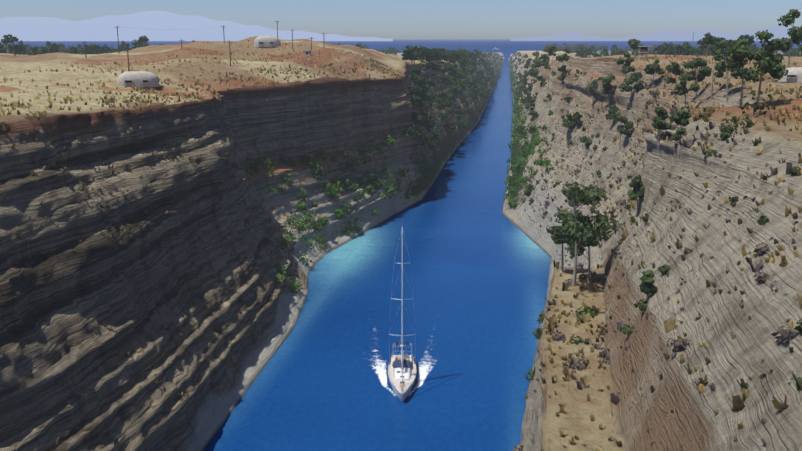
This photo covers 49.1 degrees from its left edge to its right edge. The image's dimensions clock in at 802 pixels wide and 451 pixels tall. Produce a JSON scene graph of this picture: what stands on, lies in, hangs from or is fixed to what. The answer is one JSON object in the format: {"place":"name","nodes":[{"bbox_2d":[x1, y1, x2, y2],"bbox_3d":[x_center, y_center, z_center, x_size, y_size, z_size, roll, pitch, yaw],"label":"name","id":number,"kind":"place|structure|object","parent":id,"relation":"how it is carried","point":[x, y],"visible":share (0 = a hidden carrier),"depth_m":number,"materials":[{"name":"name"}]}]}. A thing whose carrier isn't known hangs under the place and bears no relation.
{"place":"outdoors","nodes":[
{"label":"outdoors","id":0,"kind":"place"},
{"bbox_2d":[0,10,392,40],"bbox_3d":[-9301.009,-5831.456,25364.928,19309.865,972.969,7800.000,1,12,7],"label":"mountains","id":1,"kind":"structure","parent":0,"point":[155,25],"depth_m":23742.54,"materials":[{"name":"stone"}]},
{"bbox_2d":[0,36,503,450],"bbox_3d":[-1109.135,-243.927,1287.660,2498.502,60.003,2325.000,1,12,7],"label":"bank terrain","id":2,"kind":"structure","parent":0,"point":[72,378],"depth_m":134.13,"materials":[{"name":"brown stone"}]},
{"bbox_2d":[117,70,159,87],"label":"bunker","id":3,"kind":"object","parent":2,"relation":"on","point":[139,79],"visible":1,"depth_m":189.61,"materials":[{"name":"concrete"}]},
{"bbox_2d":[254,36,279,46],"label":"bunker","id":4,"kind":"object","parent":2,"relation":"on","point":[266,41],"visible":0.92,"depth_m":305.61,"materials":[{"name":"concrete"}]},
{"bbox_2d":[303,50,311,55],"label":"concrete hut","id":5,"kind":"object","parent":2,"relation":"on","point":[306,52],"visible":0.92,"depth_m":280.20,"materials":[{"name":"grey concrete"}]},
{"bbox_2d":[0,9,801,450],"bbox_3d":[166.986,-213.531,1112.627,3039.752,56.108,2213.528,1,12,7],"label":"shrubs","id":6,"kind":"object","parent":2,"relation":"on","point":[738,55],"visible":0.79,"depth_m":181.81,"materials":[{"name":"green plant"}]},
{"bbox_2d":[0,39,801,450],"bbox_3d":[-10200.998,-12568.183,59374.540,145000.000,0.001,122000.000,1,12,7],"label":"water","id":7,"kind":"structure","parent":0,"point":[476,273],"depth_m":160.05,"materials":[{"name":"blue liquid"}]},
{"bbox_2d":[388,227,416,400],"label":"sailing yacht","id":8,"kind":"object","parent":7,"relation":"on","point":[402,371],"visible":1,"depth_m":131.48,"materials":[{"name":"white plastic"}]},
{"bbox_2d":[0,0,801,38],"label":"sky","id":9,"kind":"structure","parent":0,"point":[386,19],"materials":[{"name":"blue"}]},
{"bbox_2d":[502,51,801,450],"bbox_3d":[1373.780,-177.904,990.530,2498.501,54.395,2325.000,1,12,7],"label":"bank terrain","id":10,"kind":"structure","parent":0,"point":[636,418],"depth_m":94.00,"materials":[{"name":"beige stone"}]},
{"bbox_2d":[10,21,693,88],"bbox_3d":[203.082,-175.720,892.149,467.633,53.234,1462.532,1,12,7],"label":"utility poles","id":11,"kind":"object","parent":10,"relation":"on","point":[28,45],"visible":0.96,"depth_m":263.34,"materials":[{"name":"brown wood"}]},
{"bbox_2d":[7,23,794,345],"bbox_3d":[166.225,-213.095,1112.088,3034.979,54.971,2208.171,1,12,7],"label":"trees","id":12,"kind":"object","parent":10,"relation":"on","point":[577,247],"visible":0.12,"depth_m":166.09,"materials":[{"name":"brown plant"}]},
{"bbox_2d":[638,46,649,58],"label":"watch tower","id":13,"kind":"structure","parent":10,"relation":"on","point":[643,49],"depth_m":243.30,"materials":[{"name":"concrete"}]},
{"bbox_2d":[778,67,801,81],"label":"bunker","id":14,"kind":"object","parent":10,"relation":"on","point":[794,74],"visible":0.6,"depth_m":153.98,"materials":[{"name":"concrete"}]},
{"bbox_2d":[510,26,799,40],"bbox_3d":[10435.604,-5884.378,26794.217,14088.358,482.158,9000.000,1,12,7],"label":"mountains","id":15,"kind":"structure","parent":0,"point":[779,32],"depth_m":25835.89,"materials":[{"name":"stone"}]}
]}

